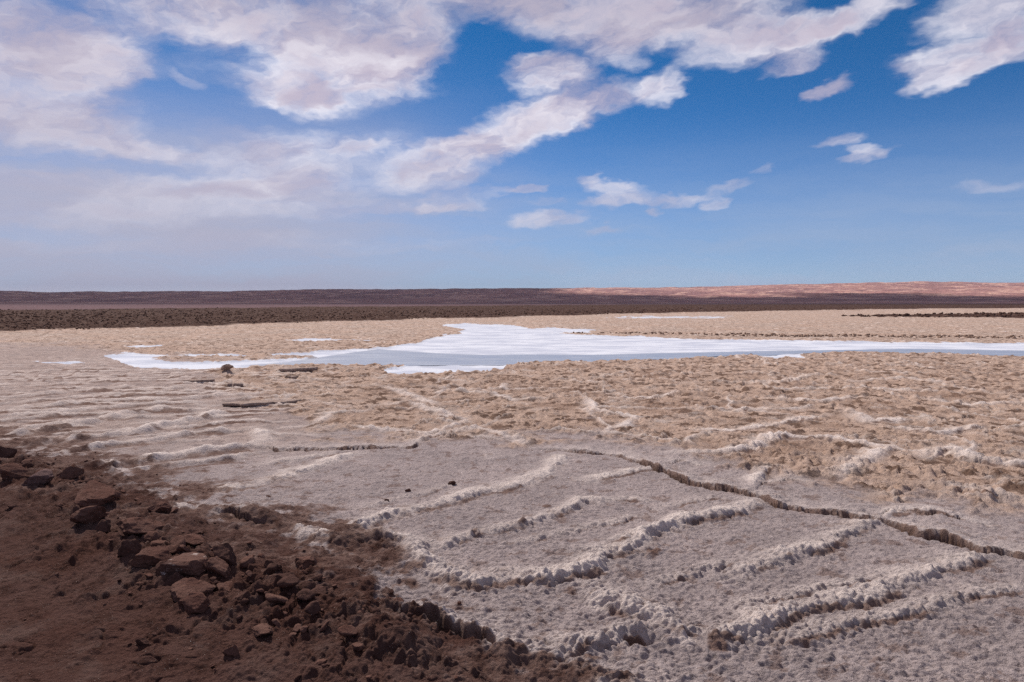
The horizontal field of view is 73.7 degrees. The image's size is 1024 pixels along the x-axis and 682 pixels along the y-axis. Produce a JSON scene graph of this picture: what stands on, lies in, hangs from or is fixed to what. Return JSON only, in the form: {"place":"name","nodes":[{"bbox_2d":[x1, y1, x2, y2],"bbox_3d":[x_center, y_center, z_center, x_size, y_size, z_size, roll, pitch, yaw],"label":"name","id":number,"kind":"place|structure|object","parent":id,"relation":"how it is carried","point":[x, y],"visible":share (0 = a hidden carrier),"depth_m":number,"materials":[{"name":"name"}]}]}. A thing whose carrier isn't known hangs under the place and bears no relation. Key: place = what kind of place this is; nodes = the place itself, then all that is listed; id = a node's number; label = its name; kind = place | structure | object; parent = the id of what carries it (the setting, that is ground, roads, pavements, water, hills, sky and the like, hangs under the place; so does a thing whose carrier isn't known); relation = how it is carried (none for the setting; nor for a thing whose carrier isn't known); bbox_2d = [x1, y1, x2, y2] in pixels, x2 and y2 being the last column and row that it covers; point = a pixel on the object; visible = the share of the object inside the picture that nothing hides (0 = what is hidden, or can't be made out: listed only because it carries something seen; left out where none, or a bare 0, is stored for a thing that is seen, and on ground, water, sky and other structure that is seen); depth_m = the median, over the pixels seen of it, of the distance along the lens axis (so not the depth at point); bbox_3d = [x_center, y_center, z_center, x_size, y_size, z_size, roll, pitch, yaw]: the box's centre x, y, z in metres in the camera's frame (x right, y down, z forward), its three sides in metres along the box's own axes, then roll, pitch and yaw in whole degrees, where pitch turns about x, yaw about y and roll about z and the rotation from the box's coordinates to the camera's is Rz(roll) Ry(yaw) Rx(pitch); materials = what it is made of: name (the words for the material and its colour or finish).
{"place":"outdoors","nodes":[
{"label":"outdoors","id":0,"kind":"place"},
{"bbox_2d":[0,303,1023,681],"bbox_3d":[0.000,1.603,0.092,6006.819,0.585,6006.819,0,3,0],"label":"ground","id":1,"kind":"structure","parent":0,"point":[852,513],"depth_m":5.98,"materials":[{"name":"beige soil"}]},
{"bbox_2d":[0,446,17,458],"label":"rock","id":2,"kind":"object","parent":1,"relation":"on","point":[7,452],"visible":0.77,"depth_m":7.11,"materials":[{"name":"brown stone"}]},
{"bbox_2d":[4,500,18,508],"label":"rock","id":3,"kind":"object","parent":1,"relation":"on","point":[11,504],"visible":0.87,"depth_m":5.45,"materials":[{"name":"brown stone"}]},
{"bbox_2d":[0,463,30,479],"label":"rock","id":4,"kind":"object","parent":1,"relation":"on","point":[9,471],"visible":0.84,"depth_m":6.20,"materials":[{"name":"brown stone"}]},
{"bbox_2d":[21,459,31,463],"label":"soil clod","id":5,"kind":"object","parent":1,"relation":"on","point":[25,460],"visible":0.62,"depth_m":6.74,"materials":[{"name":"brown soil"}]},
{"bbox_2d":[21,461,33,467],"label":"soil clod","id":6,"kind":"object","parent":1,"relation":"on","point":[28,464],"visible":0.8,"depth_m":6.62,"materials":[{"name":"brown soil"}]},
{"bbox_2d":[22,469,53,485],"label":"rock","id":7,"kind":"object","parent":1,"relation":"on","point":[44,477],"visible":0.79,"depth_m":5.98,"materials":[{"name":"brown stone"}]},
{"bbox_2d":[55,466,83,479],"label":"rock","id":8,"kind":"object","parent":1,"relation":"on","point":[70,472],"visible":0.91,"depth_m":6.26,"materials":[{"name":"brown stone"}]},
{"bbox_2d":[70,505,105,523],"bbox_3d":[-3.104,1.292,4.999,0.224,0.198,0.178,-2,4,-35],"label":"rock","id":9,"kind":"object","parent":1,"relation":"on","point":[91,514],"visible":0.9,"depth_m":4.94,"materials":[{"name":"brown stone"}]},
{"bbox_2d":[73,480,121,507],"bbox_3d":[-3.330,1.232,5.426,0.357,0.176,0.281,5,5,20],"label":"rock","id":10,"kind":"object","parent":1,"relation":"on","point":[92,493],"visible":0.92,"depth_m":5.38,"materials":[{"name":"brown stone"}]},
{"bbox_2d":[96,519,110,533],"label":"rock","id":11,"kind":"object","parent":1,"relation":"on","point":[103,525],"visible":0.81,"depth_m":4.75,"materials":[{"name":"brown stone"}]},
{"bbox_2d":[117,539,141,556],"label":"rock","id":12,"kind":"object","parent":1,"relation":"on","point":[127,547],"visible":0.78,"depth_m":4.26,"materials":[{"name":"brown stone"}]},
{"bbox_2d":[126,512,140,517],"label":"soil clod","id":13,"kind":"object","parent":1,"relation":"on","point":[130,514],"visible":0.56,"depth_m":4.96,"materials":[{"name":"brown soil"}]},
{"bbox_2d":[116,517,164,535],"bbox_3d":[-2.615,1.304,4.834,0.303,0.135,0.285,3,4,39],"label":"rock","id":14,"kind":"object","parent":1,"relation":"on","point":[137,526],"visible":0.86,"depth_m":4.75,"materials":[{"name":"brown stone"}]},
{"bbox_2d":[135,638,148,644],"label":"rock","id":15,"kind":"object","parent":1,"relation":"on","point":[142,641],"visible":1,"depth_m":3.33,"materials":[{"name":"brown stone"}]},
{"bbox_2d":[145,573,152,577],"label":"soil clod","id":16,"kind":"object","parent":1,"relation":"on","point":[148,575],"visible":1,"depth_m":4.01,"materials":[{"name":"brown soil"}]},
{"bbox_2d":[128,545,172,567],"bbox_3d":[-2.222,1.335,4.250,0.255,0.112,0.190,3,8,-10],"label":"rock","id":17,"kind":"object","parent":1,"relation":"on","point":[148,557],"visible":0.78,"depth_m":4.18,"materials":[{"name":"brown stone"}]},
{"bbox_2d":[144,531,160,540],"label":"soil clod","id":18,"kind":"object","parent":1,"relation":"on","point":[154,535],"visible":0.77,"depth_m":4.67,"materials":[{"name":"brown soil"}]},
{"bbox_2d":[147,499,171,513],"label":"rock","id":19,"kind":"object","parent":1,"relation":"on","point":[161,505],"visible":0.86,"depth_m":5.24,"materials":[{"name":"brown stone"}]},
{"bbox_2d":[150,540,169,546],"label":"soil clod","id":20,"kind":"object","parent":1,"relation":"on","point":[155,543],"visible":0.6,"depth_m":4.48,"materials":[{"name":"brown soil"}]},
{"bbox_2d":[167,545,176,553],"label":"soil clod","id":21,"kind":"object","parent":1,"relation":"on","point":[172,549],"visible":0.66,"depth_m":4.38,"materials":[{"name":"brown soil"}]},
{"bbox_2d":[170,535,185,551],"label":"rock","id":22,"kind":"object","parent":1,"relation":"on","point":[177,541],"visible":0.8,"depth_m":4.44,"materials":[{"name":"brown stone"}]},
{"bbox_2d":[155,552,207,576],"bbox_3d":[-1.937,1.337,4.084,0.287,0.132,0.237,7,10,8],"label":"rock","id":23,"kind":"object","parent":1,"relation":"on","point":[190,564],"visible":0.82,"depth_m":4.00,"materials":[{"name":"brown stone"}]},
{"bbox_2d":[179,544,190,552],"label":"soil clod","id":24,"kind":"object","parent":1,"relation":"on","point":[182,547],"visible":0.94,"depth_m":4.33,"materials":[{"name":"brown soil"}]},
{"bbox_2d":[169,577,215,604],"bbox_3d":[-1.774,1.379,3.815,0.215,0.105,0.225,3,5,45],"label":"rock","id":25,"kind":"object","parent":1,"relation":"on","point":[181,590],"visible":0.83,"depth_m":3.77,"materials":[{"name":"brown stone"}]},
{"bbox_2d":[184,533,204,545],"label":"rock","id":26,"kind":"object","parent":1,"relation":"on","point":[193,539],"visible":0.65,"depth_m":4.56,"materials":[{"name":"brown stone"}]},
{"bbox_2d":[182,592,210,614],"bbox_3d":[-1.669,1.392,3.610,0.125,0.114,0.104,3,5,44],"label":"rock","id":27,"kind":"object","parent":1,"relation":"on","point":[198,603],"visible":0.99,"depth_m":3.59,"materials":[{"name":"brown stone"}]},
{"bbox_2d":[184,378,214,381],"bbox_3d":[-6.594,0.845,14.468,0.648,0.075,0.683,-2,0,0],"label":"salt plate","id":28,"kind":"object","parent":1,"relation":"on","point":[202,380],"visible":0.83,"depth_m":14.30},
{"bbox_2d":[203,556,229,577],"bbox_3d":[-1.743,1.361,4.046,0.190,0.128,0.109,26,16,26],"label":"rock","id":29,"kind":"object","parent":1,"relation":"on","point":[218,565],"visible":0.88,"depth_m":4.02,"materials":[{"name":"brown stone"}]},
{"bbox_2d":[216,583,230,591],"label":"soil clod","id":30,"kind":"object","parent":1,"relation":"on","point":[225,586],"visible":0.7,"depth_m":3.85,"materials":[{"name":"brown soil"}]},
{"bbox_2d":[212,543,235,565],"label":"rock","id":31,"kind":"object","parent":1,"relation":"on","point":[225,553],"visible":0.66,"depth_m":4.16,"materials":[{"name":"brown stone"}]},
{"bbox_2d":[221,364,233,369],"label":"rock","id":32,"kind":"object","parent":1,"relation":"on","point":[226,367],"visible":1,"depth_m":16.07,"materials":[{"name":"brown stone"}]},
{"bbox_2d":[224,581,232,586],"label":"soil clod","id":33,"kind":"object","parent":1,"relation":"on","point":[229,583],"visible":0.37,"depth_m":3.91,"materials":[{"name":"brown soil"}]},
{"bbox_2d":[222,644,238,656],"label":"rock","id":34,"kind":"object","parent":1,"relation":"on","point":[233,651],"visible":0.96,"depth_m":3.19,"materials":[{"name":"brown stone"}]},
{"bbox_2d":[225,382,242,386],"bbox_3d":[-5.540,0.875,13.542,0.453,0.105,0.655,4,-3,0],"label":"salt plate","id":35,"kind":"object","parent":1,"relation":"on","point":[231,384],"visible":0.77,"depth_m":13.36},
{"bbox_2d":[231,591,251,602],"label":"rock","id":36,"kind":"object","parent":1,"relation":"on","point":[242,595],"visible":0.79,"depth_m":3.68,"materials":[{"name":"brown stone"}]},
{"bbox_2d":[239,598,248,604],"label":"soil clod","id":37,"kind":"object","parent":1,"relation":"on","point":[244,601],"visible":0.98,"depth_m":3.61,"materials":[{"name":"brown soil"}]},
{"bbox_2d":[239,555,254,567],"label":"soil clod","id":38,"kind":"object","parent":1,"relation":"on","point":[244,562],"visible":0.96,"depth_m":4.18,"materials":[{"name":"brown soil"}]},
{"bbox_2d":[245,570,251,576],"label":"soil clod","id":39,"kind":"object","parent":1,"relation":"on","point":[249,573],"visible":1,"depth_m":3.98,"materials":[{"name":"brown soil"}]},
{"bbox_2d":[222,399,301,406],"bbox_3d":[-4.093,1.017,11.220,1.239,0.092,0.602,-1,4,-22],"label":"salt plate","id":40,"kind":"object","parent":1,"relation":"on","point":[247,403],"visible":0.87,"depth_m":11.06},
{"bbox_2d":[252,623,273,636],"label":"rock","id":41,"kind":"object","parent":1,"relation":"on","point":[261,629],"visible":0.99,"depth_m":3.37,"materials":[{"name":"brown stone"}]},
{"bbox_2d":[260,618,268,624],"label":"soil clod","id":42,"kind":"object","parent":1,"relation":"on","point":[263,620],"visible":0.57,"depth_m":3.47,"materials":[{"name":"brown soil"}]},
{"bbox_2d":[263,563,277,574],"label":"soil clod","id":43,"kind":"object","parent":1,"relation":"on","point":[271,569],"visible":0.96,"depth_m":4.01,"materials":[{"name":"brown soil"}]},
{"bbox_2d":[264,559,281,570],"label":"rock","id":44,"kind":"object","parent":1,"relation":"on","point":[268,562],"visible":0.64,"depth_m":4.08,"materials":[{"name":"brown stone"}]},
{"bbox_2d":[272,619,280,626],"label":"soil clod","id":45,"kind":"object","parent":1,"relation":"on","point":[276,622],"visible":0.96,"depth_m":3.45,"materials":[{"name":"brown soil"}]},
{"bbox_2d":[265,593,288,604],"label":"soil clod","id":46,"kind":"object","parent":1,"relation":"on","point":[272,598],"visible":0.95,"depth_m":3.61,"materials":[{"name":"brown soil"}]},
{"bbox_2d":[275,572,294,579],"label":"soil clod","id":47,"kind":"object","parent":1,"relation":"on","point":[280,576],"visible":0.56,"depth_m":3.78,"materials":[{"name":"brown soil"}]},
{"bbox_2d":[277,574,299,587],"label":"soil clod","id":48,"kind":"object","parent":1,"relation":"on","point":[289,580],"visible":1,"depth_m":3.72,"materials":[{"name":"brown soil"}]},
{"bbox_2d":[285,376,298,378],"bbox_3d":[-4.880,0.807,15.062,0.392,0.084,0.527,0,-1,0],"label":"salt plate","id":49,"kind":"object","parent":1,"relation":"on","point":[292,377],"visible":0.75,"depth_m":14.91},
{"bbox_2d":[293,623,301,631],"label":"soil clod","id":50,"kind":"object","parent":1,"relation":"on","point":[296,628],"visible":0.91,"depth_m":3.37,"materials":[{"name":"brown soil"}]},
{"bbox_2d":[293,673,301,679],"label":"soil clod","id":51,"kind":"object","parent":1,"relation":"on","point":[297,676],"visible":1,"depth_m":2.99,"materials":[{"name":"brown soil"}]},
{"bbox_2d":[278,367,317,371],"bbox_3d":[-5.207,0.699,16.715,0.824,0.102,0.956,-1,0,0],"label":"salt plate","id":52,"kind":"object","parent":1,"relation":"on","point":[296,369],"visible":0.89,"depth_m":16.33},
{"bbox_2d":[300,625,307,632],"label":"soil clod","id":53,"kind":"object","parent":1,"relation":"on","point":[303,628],"visible":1,"depth_m":3.34,"materials":[{"name":"brown soil"}]},
{"bbox_2d":[297,594,311,601],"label":"soil clod","id":54,"kind":"object","parent":1,"relation":"on","point":[303,597],"visible":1,"depth_m":3.63,"materials":[{"name":"brown soil"}]},
{"bbox_2d":[295,556,316,569],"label":"rock","id":55,"kind":"object","parent":1,"relation":"on","point":[303,563],"visible":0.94,"depth_m":4.21,"materials":[{"name":"brown stone"}]},
{"bbox_2d":[296,588,315,598],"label":"soil clod","id":56,"kind":"object","parent":1,"relation":"on","point":[312,594],"visible":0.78,"depth_m":3.66,"materials":[{"name":"brown soil"}]},
{"bbox_2d":[299,581,315,590],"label":"soil clod","id":57,"kind":"object","parent":1,"relation":"on","point":[310,585],"visible":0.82,"depth_m":3.81,"materials":[{"name":"brown soil"}]},
{"bbox_2d":[305,600,320,614],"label":"soil clod","id":58,"kind":"object","parent":1,"relation":"on","point":[313,607],"visible":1,"depth_m":3.54,"materials":[{"name":"brown soil"}]},
{"bbox_2d":[310,574,322,580],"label":"soil clod","id":59,"kind":"object","parent":1,"relation":"on","point":[318,577],"visible":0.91,"depth_m":3.96,"materials":[{"name":"brown soil"}]},
{"bbox_2d":[311,585,327,595],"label":"rock","id":60,"kind":"object","parent":1,"relation":"on","point":[317,590],"visible":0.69,"depth_m":3.80,"materials":[{"name":"brown stone"}]},
{"bbox_2d":[314,659,326,664],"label":"soil clod","id":61,"kind":"object","parent":1,"relation":"on","point":[320,661],"visible":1,"depth_m":3.08,"materials":[{"name":"brown soil"}]},
{"bbox_2d":[319,620,328,631],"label":"soil clod","id":62,"kind":"object","parent":1,"relation":"on","point":[324,626],"visible":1,"depth_m":3.34,"materials":[{"name":"brown soil"}]},
{"bbox_2d":[337,625,357,636],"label":"soil clod","id":63,"kind":"object","parent":1,"relation":"on","point":[347,630],"visible":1,"depth_m":3.28,"materials":[{"name":"brown soil"}]},
{"bbox_2d":[352,642,364,651],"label":"soil clod","id":64,"kind":"object","parent":1,"relation":"on","point":[357,647],"visible":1,"depth_m":3.18,"materials":[{"name":"brown soil"}]},
{"bbox_2d":[369,607,380,612],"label":"soil clod","id":65,"kind":"object","parent":1,"relation":"on","point":[372,610],"visible":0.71,"depth_m":3.56,"materials":[{"name":"brown soil"}]},
{"bbox_2d":[393,597,403,601],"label":"soil clod","id":66,"kind":"object","parent":1,"relation":"on","point":[398,598],"visible":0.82,"depth_m":3.69,"materials":[{"name":"brown soil"}]},
{"bbox_2d":[0,304,1005,330],"bbox_3d":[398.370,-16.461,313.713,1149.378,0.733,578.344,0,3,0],"label":"dark clods","id":67,"kind":"object","parent":1,"relation":"on","point":[107,319],"visible":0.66,"depth_m":78.98,"materials":[{"name":"brown soil"}]},
{"bbox_2d":[573,331,1023,338],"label":"crust clods","id":68,"kind":"object","parent":1,"relation":"on","point":[892,335],"visible":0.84,"depth_m":33.52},
{"bbox_2d":[841,312,1023,317],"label":"dark clods","id":69,"kind":"object","parent":1,"relation":"on","point":[950,314],"visible":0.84,"depth_m":78.19,"materials":[{"name":"brown soil"}]},
{"bbox_2d":[0,281,1023,303],"bbox_3d":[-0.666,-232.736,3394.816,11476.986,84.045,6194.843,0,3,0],"label":"hills","id":70,"kind":"structure","parent":0,"point":[937,292],"depth_m":1529.67,"materials":[{"name":"soil"}]},
{"bbox_2d":[0,0,1023,291],"label":"sky","id":71,"kind":"structure","parent":0,"point":[146,145],"materials":[{"name":"blue"}]},
{"bbox_2d":[259,349,1023,365],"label":"water","id":72,"kind":"structure","parent":0,"point":[386,357],"depth_m":21.70,"materials":[{"name":"liquid"}]}
]}

